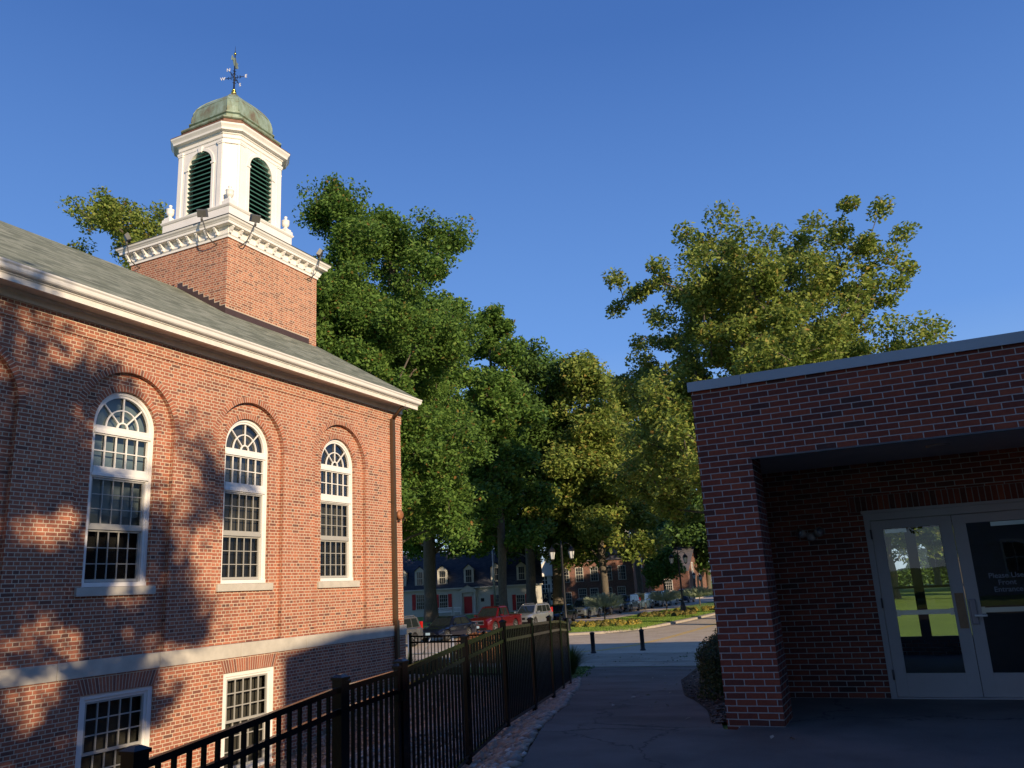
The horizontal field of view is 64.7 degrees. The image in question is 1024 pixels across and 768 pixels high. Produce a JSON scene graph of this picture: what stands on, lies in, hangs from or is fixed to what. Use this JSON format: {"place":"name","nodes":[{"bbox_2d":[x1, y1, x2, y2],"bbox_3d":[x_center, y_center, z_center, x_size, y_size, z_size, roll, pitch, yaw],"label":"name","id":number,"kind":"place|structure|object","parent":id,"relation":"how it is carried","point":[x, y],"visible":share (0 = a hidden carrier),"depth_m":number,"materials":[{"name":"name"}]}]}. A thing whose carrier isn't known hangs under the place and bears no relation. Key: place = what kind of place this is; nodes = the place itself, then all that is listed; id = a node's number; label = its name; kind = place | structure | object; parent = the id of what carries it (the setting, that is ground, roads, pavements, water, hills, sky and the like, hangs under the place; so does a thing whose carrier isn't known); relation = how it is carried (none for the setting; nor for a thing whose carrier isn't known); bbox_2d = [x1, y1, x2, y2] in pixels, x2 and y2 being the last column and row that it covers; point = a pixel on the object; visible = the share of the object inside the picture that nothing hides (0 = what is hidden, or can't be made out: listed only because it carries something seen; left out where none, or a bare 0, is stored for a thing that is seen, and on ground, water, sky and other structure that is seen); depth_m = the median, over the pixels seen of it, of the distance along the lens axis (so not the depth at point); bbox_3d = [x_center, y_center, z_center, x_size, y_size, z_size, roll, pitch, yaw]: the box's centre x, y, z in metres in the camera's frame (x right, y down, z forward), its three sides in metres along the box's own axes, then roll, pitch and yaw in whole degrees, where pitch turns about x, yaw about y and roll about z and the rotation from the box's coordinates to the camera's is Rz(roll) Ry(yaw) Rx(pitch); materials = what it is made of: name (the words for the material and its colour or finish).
{"place":"outdoors","nodes":[
{"label":"outdoors","id":0,"kind":"place"},
{"bbox_2d":[269,674,582,767],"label":"gravel bed","id":1,"kind":"object","parent":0,"point":[314,750],"visible":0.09,"depth_m":17.37,"materials":[{"name":"grey gravel"}]},
{"bbox_2d":[118,674,349,767],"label":"metal fence","id":2,"kind":"object","parent":1,"relation":"on","point":[135,756],"visible":1,"depth_m":5.55,"materials":[{"name":"black metal"}]},
{"bbox_2d":[348,663,405,767],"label":"fence gate","id":3,"kind":"structure","parent":2,"relation":"attached to","point":[398,693],"depth_m":6.86,"materials":[{"name":"black metal"}]},
{"bbox_2d":[393,615,571,767],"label":"metal fence","id":4,"kind":"object","parent":1,"relation":"on","point":[532,659],"visible":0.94,"depth_m":9.91,"materials":[{"name":"black metal"}]},
{"bbox_2d":[416,677,581,767],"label":"river stones","id":5,"kind":"object","parent":1,"relation":"on","point":[507,747],"visible":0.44,"depth_m":9.58,"materials":[{"name":"grey stone"}]},
{"bbox_2d":[570,643,591,674],"bbox_3d":[1.668,7.716,22.705,1.487,0.901,1.513,-10,-16,24],"label":"grass clump","id":6,"kind":"object","parent":1,"relation":"on","point":[575,664],"visible":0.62,"depth_m":22.57,"materials":[{"name":"green plant"}]},
{"bbox_2d":[0,0,1023,569],"label":"sky","id":7,"kind":"structure","parent":0,"point":[575,136],"materials":[{"name":"blue"}]},
{"bbox_2d":[406,596,716,666],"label":"road","id":8,"kind":"structure","parent":0,"point":[687,642],"depth_m":44.16,"materials":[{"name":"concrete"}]},
{"bbox_2d":[404,615,422,646],"bbox_3d":[-7.002,14.245,46.184,2.190,1.800,4.620,-10,-16,24],"label":"parked suv","id":9,"kind":"object","parent":8,"relation":"on","point":[414,626],"visible":0.14,"depth_m":47.14,"materials":[{"name":"grey paint"}]},
{"bbox_2d":[408,634,453,658],"bbox_3d":[-3.242,10.725,32.419,1.864,1.363,0.152,-3,-14,0],"label":"pipe barrier","id":10,"kind":"object","parent":8,"relation":"on","point":[426,646],"visible":0.28,"depth_m":32.40,"materials":[{"name":"metal"}]},
{"bbox_2d":[422,615,476,640],"bbox_3d":[-4.137,15.683,51.907,2.170,1.508,4.870,-10,-16,24],"label":"parked sedan","id":11,"kind":"object","parent":8,"relation":"on","point":[453,625],"visible":0.67,"depth_m":51.35,"materials":[{"name":"blue paint"}]},
{"bbox_2d":[470,605,521,633],"bbox_3d":[-1.231,16.882,57.955,2.270,1.870,5.475,-10,-16,24],"label":"parked pickup","id":12,"kind":"object","parent":8,"relation":"on","point":[486,618],"visible":0.71,"depth_m":57.06,"materials":[{"name":"red paint"}]},
{"bbox_2d":[514,602,552,623],"bbox_3d":[1.581,18.174,63.541,2.190,1.800,4.620,-10,-16,24],"label":"parked suv","id":13,"kind":"object","parent":8,"relation":"on","point":[538,612],"visible":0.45,"depth_m":62.94,"materials":[{"name":"silver metal"}]},
{"bbox_2d":[550,604,577,620],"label":"parked sedan","id":14,"kind":"object","parent":8,"relation":"on","point":[572,612],"visible":0.56,"depth_m":67.97,"materials":[{"name":"black paint"}]},
{"bbox_2d":[573,598,602,618],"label":"parked suv","id":15,"kind":"object","parent":8,"relation":"on","point":[582,609],"visible":0.58,"depth_m":72.93,"materials":[{"name":"green paint"}]},
{"bbox_2d":[590,632,595,652],"bbox_3d":[3.571,11.454,35.744,0.260,0.950,0.256,-10,-16,24],"label":"bollard","id":16,"kind":"object","parent":8,"relation":"on","point":[592,640],"visible":0.96,"depth_m":35.68,"materials":[{"name":"black metal"}]},
{"bbox_2d":[595,602,623,615],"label":"parked sedan","id":17,"kind":"object","parent":8,"relation":"on","point":[612,609],"visible":0.49,"depth_m":78.30,"materials":[{"name":"brown paint"}]},
{"bbox_2d":[619,594,640,611],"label":"parked suv","id":18,"kind":"object","parent":8,"relation":"on","point":[631,602],"visible":0.56,"depth_m":84.02,"materials":[{"name":"blue paint"}]},
{"bbox_2d":[569,601,714,635],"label":"median kerb","id":19,"kind":"structure","parent":8,"relation":"on","point":[652,626],"depth_m":52.95,"materials":[{"name":"concrete"}]},
{"bbox_2d":[570,615,714,635],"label":"median gutter","id":20,"kind":"object","parent":8,"relation":"on","point":[661,626],"visible":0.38,"depth_m":54.29,"materials":[{"name":"concrete"}]},
{"bbox_2d":[639,627,645,650],"bbox_3d":[5.761,11.297,35.817,0.260,1.060,0.256,-10,-16,24],"label":"bollard","id":21,"kind":"object","parent":8,"relation":"on","point":[641,634],"visible":0.97,"depth_m":35.75,"materials":[{"name":"black metal"}]},
{"bbox_2d":[635,592,654,609],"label":"parked suv","id":22,"kind":"object","parent":8,"relation":"on","point":[646,601],"visible":0.56,"depth_m":88.50,"materials":[{"name":"blue paint"}]},
{"bbox_2d":[580,623,715,651],"bbox_3d":[22.779,20.120,72.365,3.302,0.001,85.028,-10,-16,26],"label":"yellow centre line","id":23,"kind":"object","parent":8,"relation":"on","point":[658,639],"visible":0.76,"depth_m":42.75,"materials":[{"name":"paint"}]},
{"bbox_2d":[650,590,671,606],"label":"parked minivan","id":24,"kind":"object","parent":8,"relation":"on","point":[661,603],"visible":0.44,"depth_m":93.85,"materials":[{"name":"blue paint"}]},
{"bbox_2d":[657,598,678,605],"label":"parked sedan","id":25,"kind":"object","parent":8,"relation":"on","point":[676,601],"visible":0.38,"depth_m":98.47,"materials":[{"name":"white paint"}]},
{"bbox_2d":[678,589,694,602],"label":"parked suv","id":26,"kind":"object","parent":8,"relation":"on","point":[687,598],"visible":0.41,"depth_m":104.41,"materials":[{"name":"blue paint"}]},
{"bbox_2d":[417,585,712,627],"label":"campus lawn","id":27,"kind":"structure","parent":0,"point":[425,624],"depth_m":91.93,"materials":[{"name":"green plant"}]},
{"bbox_2d":[57,186,172,269],"bbox_3d":[-29.260,2.087,61.408,14.773,35.420,13.398,-14,-18,38],"label":"oak tree","id":28,"kind":"object","parent":27,"relation":"on","point":[112,211],"visible":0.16,"depth_m":62.49,"materials":[{"name":"green plant"}]},
{"bbox_2d":[292,172,445,512],"bbox_3d":[-12.058,0.854,55.689,12.679,33.202,13.102,6,-17,-32],"label":"oak tree","id":29,"kind":"object","parent":27,"relation":"on","point":[350,329],"visible":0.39,"depth_m":55.11,"materials":[{"name":"green plant"}]},
{"bbox_2d":[355,203,498,556],"bbox_3d":[-10.194,1.948,62.983,16.473,34.464,19.517,0,-14,-10],"label":"oak tree","id":30,"kind":"object","parent":27,"relation":"on","point":[436,463],"visible":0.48,"depth_m":59.55,"materials":[{"name":"green plant"}]},
{"bbox_2d":[438,607,451,612],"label":"slatted bench","id":31,"kind":"object","parent":27,"relation":"on","point":[450,608],"visible":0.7,"depth_m":99.14,"materials":[{"name":"white wood"}]},
{"bbox_2d":[384,274,532,622],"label":"oak tree","id":32,"kind":"object","parent":27,"relation":"on","point":[428,550],"visible":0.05,"depth_m":81.82,"materials":[{"name":"green plant"}]},
{"bbox_2d":[403,550,542,616],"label":"cream house","id":33,"kind":"structure","parent":27,"relation":"on","point":[464,583],"depth_m":101.15,"materials":[{"name":"paint"}]},
{"bbox_2d":[416,594,423,609],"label":"window","id":34,"kind":"structure","parent":33,"relation":"in","point":[419,597],"depth_m":100.56,"materials":[{"name":"white glass"}]},
{"bbox_2d":[439,594,448,609],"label":"window","id":35,"kind":"structure","parent":33,"relation":"in","point":[443,598],"depth_m":100.53,"materials":[{"name":"white glass"}]},
{"bbox_2d":[464,596,472,613],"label":"front door","id":36,"kind":"structure","parent":33,"relation":"in","point":[467,600],"depth_m":100.34,"materials":[{"name":"red paint"}]},
{"bbox_2d":[496,594,498,605],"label":"window","id":37,"kind":"structure","parent":33,"relation":"in","point":[497,595],"depth_m":100.52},
{"bbox_2d":[516,594,524,609],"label":"window","id":38,"kind":"structure","parent":33,"relation":"in","point":[520,598],"depth_m":100.44,"materials":[{"name":"white glass"}]},
{"bbox_2d":[492,546,497,605],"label":"flagpole","id":39,"kind":"object","parent":27,"relation":"on","point":[494,579],"visible":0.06,"depth_m":89.35,"materials":[{"name":"metal"}]},
{"bbox_2d":[440,302,562,612],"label":"oak tree","id":40,"kind":"object","parent":27,"relation":"on","point":[494,394],"visible":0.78,"depth_m":77.11,"materials":[{"name":"green plant"}]},
{"bbox_2d":[457,336,607,603],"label":"oak tree","id":41,"kind":"object","parent":27,"relation":"on","point":[528,370],"visible":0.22,"depth_m":99.14,"materials":[{"name":"green plant"}]},
{"bbox_2d":[541,558,552,605],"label":"building","id":42,"kind":"structure","parent":27,"relation":"on","point":[547,576],"depth_m":124.24,"materials":[{"name":"white paint"}]},
{"bbox_2d":[542,584,552,604],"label":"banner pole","id":43,"kind":"object","parent":27,"relation":"on","point":[546,597],"visible":0.56,"depth_m":106.32,"materials":[{"name":"black metal"}]},
{"bbox_2d":[531,349,638,604],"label":"oak tree","id":44,"kind":"object","parent":27,"relation":"on","point":[557,587],"visible":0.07,"depth_m":102.39,"materials":[{"name":"green plant"}]},
{"bbox_2d":[517,348,673,594],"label":"oak tree","id":45,"kind":"object","parent":27,"relation":"on","point":[584,510],"visible":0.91,"depth_m":94.30,"materials":[{"name":"green plant"}]},
{"bbox_2d":[564,533,634,604],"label":"brick hall","id":46,"kind":"structure","parent":27,"relation":"on","point":[583,582],"depth_m":120.36,"materials":[{"name":"brick"}]},
{"bbox_2d":[564,568,569,582],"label":"window","id":47,"kind":"structure","parent":46,"relation":"in","point":[566,573],"depth_m":120.54,"materials":[{"name":"white glass"}]},
{"bbox_2d":[566,592,571,604],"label":"window","id":48,"kind":"structure","parent":46,"relation":"in","point":[568,594],"depth_m":119.74,"materials":[{"name":"glass"}]},
{"bbox_2d":[575,567,583,581],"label":"window","id":49,"kind":"structure","parent":46,"relation":"in","point":[578,571],"depth_m":120.54,"materials":[{"name":"white glass"}]},
{"bbox_2d":[578,588,586,598],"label":"window","id":50,"kind":"structure","parent":46,"relation":"in","point":[582,592],"depth_m":119.92,"materials":[{"name":"glass"}]},
{"bbox_2d":[590,588,598,596],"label":"window","id":51,"kind":"structure","parent":46,"relation":"in","point":[593,591],"depth_m":119.92,"materials":[{"name":"glass"}]},
{"bbox_2d":[590,567,598,580],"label":"window","id":52,"kind":"structure","parent":46,"relation":"in","point":[593,573],"depth_m":120.57,"materials":[{"name":"white glass"}]},
{"bbox_2d":[607,566,612,579],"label":"window","id":53,"kind":"structure","parent":46,"relation":"in","point":[609,568],"depth_m":120.60,"materials":[{"name":"black glass"}]},
{"bbox_2d":[617,586,625,594],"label":"window","id":54,"kind":"structure","parent":46,"relation":"in","point":[621,590],"depth_m":119.95,"materials":[{"name":"glass"}]},
{"bbox_2d":[617,565,625,579],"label":"window","id":55,"kind":"structure","parent":46,"relation":"in","point":[621,568],"depth_m":120.54,"materials":[{"name":"white glass"}]},
{"bbox_2d":[628,534,656,592],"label":"brick wing","id":56,"kind":"structure","parent":27,"relation":"on","point":[646,589],"depth_m":150.04,"materials":[{"name":"red brick"}]},
{"bbox_2d":[599,369,704,593],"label":"oak tree","id":57,"kind":"object","parent":27,"relation":"on","point":[622,413],"visible":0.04,"depth_m":118.03,"materials":[{"name":"green plant"}]},
{"bbox_2d":[630,492,708,561],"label":"oak tree","id":58,"kind":"object","parent":27,"relation":"on","point":[656,528],"visible":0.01,"depth_m":180.43,"materials":[{"name":"green plant"}]},
{"bbox_2d":[648,489,711,588],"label":"oak tree","id":59,"kind":"object","parent":27,"relation":"on","point":[694,532],"visible":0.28,"depth_m":159.35,"materials":[{"name":"green plant"}]},
{"bbox_2d":[656,541,706,590],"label":"gabled building","id":60,"kind":"structure","parent":27,"relation":"on","point":[687,580],"depth_m":154.83,"materials":[{"name":"brick"}]},
{"bbox_2d":[664,579,672,590],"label":"window","id":61,"kind":"structure","parent":60,"relation":"in","point":[669,585],"depth_m":153.08,"materials":[{"name":"white"}]},
{"bbox_2d":[897,555,948,585],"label":"hedgerow","id":62,"kind":"object","parent":27,"relation":"on","point":[904,577],"visible":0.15,"depth_m":129.82,"materials":[{"name":"green plant"}]},
{"bbox_2d":[495,652,699,667],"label":"sidewalk","id":63,"kind":"structure","parent":0,"point":[610,659],"depth_m":31.53,"materials":[{"name":"concrete"}]},
{"bbox_2d":[584,654,794,738],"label":"fallen leaves","id":64,"kind":"object","parent":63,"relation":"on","point":[771,736],"visible":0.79,"depth_m":13.42,"materials":[{"name":"brown plant"}]},
{"bbox_2d":[516,666,735,767],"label":"asphalt path","id":65,"kind":"structure","parent":0,"point":[589,726],"depth_m":9.06,"materials":[{"name":"grey asphalt"}]},
{"bbox_2d":[625,529,636,593],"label":"white steeple","id":66,"kind":"object","parent":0,"point":[635,580],"depth_m":144.15,"materials":[{"name":"white"}]},
{"bbox_2d":[569,601,714,632],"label":"median lawn","id":67,"kind":"structure","parent":0,"point":[698,606],"depth_m":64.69,"materials":[{"name":"green plant"}]},
{"bbox_2d":[548,540,574,630],"bbox_3d":[3.308,12.871,51.622,1.686,5.733,0.585,-3,-14,-1],"label":"street lamp","id":68,"kind":"object","parent":67,"relation":"on","point":[571,550],"visible":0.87,"depth_m":51.95,"materials":[{"name":"black metal"}]},
{"bbox_2d":[574,622,583,626],"bbox_3d":[4.603,16.468,55.383,0.736,0.386,0.726,-10,-16,24],"label":"flower mound","id":69,"kind":"object","parent":67,"relation":"on","point":[577,624],"visible":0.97,"depth_m":55.19,"materials":[{"name":"yellow plant"}]},
{"bbox_2d":[586,622,594,626],"bbox_3d":[5.298,16.290,54.708,0.644,0.350,0.636,-10,-16,24],"label":"flower mound","id":70,"kind":"object","parent":67,"relation":"on","point":[589,624],"visible":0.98,"depth_m":54.51,"materials":[{"name":"yellow plant"}]},
{"bbox_2d":[584,591,623,618],"bbox_3d":[7.037,17.169,62.299,3.267,2.336,3.255,-10,-16,24],"label":"spruce standard","id":71,"kind":"object","parent":67,"relation":"on","point":[599,600],"visible":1,"depth_m":61.94,"materials":[{"name":"green plant"}]},
{"bbox_2d":[600,622,608,626],"bbox_3d":[6.219,16.127,54.293,0.612,0.349,0.628,-10,-16,24],"label":"flower mound","id":72,"kind":"object","parent":67,"relation":"on","point":[605,624],"visible":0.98,"depth_m":54.12,"materials":[{"name":"yellow plant"}]},
{"bbox_2d":[615,621,623,625],"bbox_3d":[7.183,16.060,54.196,0.618,0.349,0.606,-10,-16,24],"label":"flower mound","id":73,"kind":"object","parent":67,"relation":"on","point":[618,623],"visible":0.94,"depth_m":54.04,"materials":[{"name":"yellow plant"}]},
{"bbox_2d":[626,619,636,624],"bbox_3d":[8.017,16.058,54.467,0.742,0.398,0.726,-10,-16,24],"label":"flower mound","id":74,"kind":"object","parent":67,"relation":"on","point":[631,621],"visible":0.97,"depth_m":54.26,"materials":[{"name":"yellow plant"}]},
{"bbox_2d":[648,589,680,609],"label":"spruce standard","id":75,"kind":"object","parent":67,"relation":"on","point":[667,595],"visible":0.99,"depth_m":76.12,"materials":[{"name":"green plant"}]},
{"bbox_2d":[669,550,687,611],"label":"street lamp","id":76,"kind":"object","parent":67,"relation":"on","point":[671,560],"visible":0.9,"depth_m":71.92,"materials":[{"name":"black metal"}]},
{"bbox_2d":[682,585,712,605],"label":"tree","id":77,"kind":"object","parent":67,"relation":"on","point":[699,592],"visible":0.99,"depth_m":84.62,"materials":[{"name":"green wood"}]},
{"bbox_2d":[414,576,972,728],"bbox_3d":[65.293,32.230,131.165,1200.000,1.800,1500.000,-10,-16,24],"label":"ground","id":78,"kind":"structure","parent":0,"point":[940,624],"depth_m":49.72,"materials":[{"name":"green plant"}]},
{"bbox_2d":[0,46,421,767],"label":"brick church","id":79,"kind":"structure","parent":78,"relation":"on","point":[200,492],"depth_m":16.32,"materials":[{"name":"brick"}]},
{"bbox_2d":[75,685,151,767],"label":"basement window","id":80,"kind":"structure","parent":79,"relation":"in","point":[111,722],"depth_m":13.87,"materials":[{"name":"white paint"}]},
{"bbox_2d":[81,392,153,587],"bbox_3d":[-7.270,1.920,14.806,0.305,3.600,1.400,-10,-16,24],"label":"window frame","id":81,"kind":"structure","parent":79,"relation":"in","point":[118,508],"depth_m":14.91,"materials":[{"name":"white paint"}]},
{"bbox_2d":[221,419,267,583],"bbox_3d":[-5.906,2.544,17.564,0.305,3.600,1.400,-10,-16,24],"label":"window frame","id":82,"kind":"structure","parent":79,"relation":"in","point":[241,539],"depth_m":17.69,"materials":[{"name":"white paint"}]},
{"bbox_2d":[220,666,273,767],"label":"basement window","id":83,"kind":"structure","parent":79,"relation":"in","point":[248,694],"depth_m":16.67,"materials":[{"name":"white paint"}]},
{"bbox_2d":[320,439,352,581],"bbox_3d":[-4.533,3.173,20.340,0.305,3.600,1.400,-10,-16,24],"label":"window frame","id":84,"kind":"structure","parent":79,"relation":"in","point":[334,501],"depth_m":20.49,"materials":[{"name":"white paint"}]},
{"bbox_2d":[408,660,456,672],"bbox_3d":[-2.673,9.750,27.480,2.442,0.888,2.221,-2,-14,-6],"label":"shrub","id":85,"kind":"object","parent":78,"relation":"on","point":[427,666],"visible":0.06,"depth_m":27.12,"materials":[{"name":"green plant"}]},
{"bbox_2d":[456,630,499,661],"bbox_3d":[-1.301,11.151,34.335,2.333,1.368,2.290,2,-15,-18],"label":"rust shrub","id":86,"kind":"object","parent":78,"relation":"on","point":[475,643],"visible":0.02,"depth_m":33.96,"materials":[{"name":"brown plant"}]},
{"bbox_2d":[408,631,571,676],"bbox_3d":[-0.694,7.401,21.719,4.862,1.516,0.082,-10,-16,24],"label":"cross fence","id":87,"kind":"object","parent":78,"relation":"on","point":[424,642],"visible":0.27,"depth_m":22.48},
{"bbox_2d":[572,665,594,678],"bbox_3d":[1.577,8.717,24.561,1.789,0.523,7.904,-5,-14,6],"label":"ground cover","id":88,"kind":"object","parent":78,"relation":"on","point":[581,669],"visible":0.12,"depth_m":23.93,"materials":[{"name":"green plant"}]},
{"bbox_2d":[612,371,713,522],"bbox_3d":[15.355,8.312,61.908,15.556,18.940,14.738,-10,-16,24],"label":"oak tree","id":89,"kind":"object","parent":78,"relation":"on","point":[675,509],"visible":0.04,"depth_m":64.63,"materials":[{"name":"green plant"}]},
{"bbox_2d":[640,545,685,589],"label":"street tree","id":90,"kind":"object","parent":78,"relation":"on","point":[658,569],"visible":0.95,"depth_m":107.88,"materials":[{"name":"green plant"}]},
{"bbox_2d":[681,668,726,723],"bbox_3d":[4.536,6.483,17.678,5.120,1.147,17.620,-10,-16,24],"label":"mulch bed","id":91,"kind":"object","parent":78,"relation":"on","point":[696,675],"visible":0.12,"depth_m":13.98,"materials":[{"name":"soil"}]},
{"bbox_2d":[694,628,724,701],"bbox_3d":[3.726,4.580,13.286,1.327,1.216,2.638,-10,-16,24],"label":"clipped hedge","id":92,"kind":"object","parent":91,"relation":"on","point":[708,657],"visible":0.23,"depth_m":12.63,"materials":[{"name":"green plant"}]},
{"bbox_2d":[602,194,956,509],"bbox_3d":[16.070,2.288,52.303,21.056,25.820,23.257,0,-15,-13],"label":"oak tree","id":93,"kind":"object","parent":78,"relation":"on","point":[714,296],"visible":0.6,"depth_m":48.22,"materials":[{"name":"green plant"}]},
{"bbox_2d":[687,331,1023,729],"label":"entrance building","id":94,"kind":"structure","parent":78,"relation":"on","point":[817,479],"depth_m":9.72,"materials":[{"name":"brick"}]},
{"bbox_2d":[870,515,983,696],"bbox_3d":[5.118,2.746,10.042,0.926,2.138,0.131,-10,-16,24],"label":"door","id":95,"kind":"structure","parent":94,"relation":"in","point":[967,684],"depth_m":9.94,"materials":[{"name":"grey paint"}]},
{"bbox_2d":[951,509,1023,697],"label":"door","id":96,"kind":"structure","parent":94,"relation":"in","point":[994,684],"depth_m":9.73,"materials":[{"name":"grey paint"}]},
{"bbox_2d":[883,530,943,598],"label":"oak tree","id":97,"kind":"object","parent":78,"relation":"on","point":[892,567],"visible":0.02,"depth_m":81.48,"materials":[{"name":"green plant"}]},
{"bbox_2d":[893,527,945,584],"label":"oak tree","id":98,"kind":"object","parent":78,"relation":"on","point":[938,566],"visible":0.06,"depth_m":116.38,"materials":[{"name":"green plant"}]},
{"bbox_2d":[893,525,965,597],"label":"oak tree","id":99,"kind":"object","parent":78,"relation":"on","point":[930,542],"visible":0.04,"depth_m":76.14,"materials":[{"name":"green plant"}]},
{"bbox_2d":[697,698,1023,767],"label":"forecourt asphalt","id":100,"kind":"structure","parent":0,"point":[884,733],"depth_m":7.70,"materials":[{"name":"grey asphalt"}]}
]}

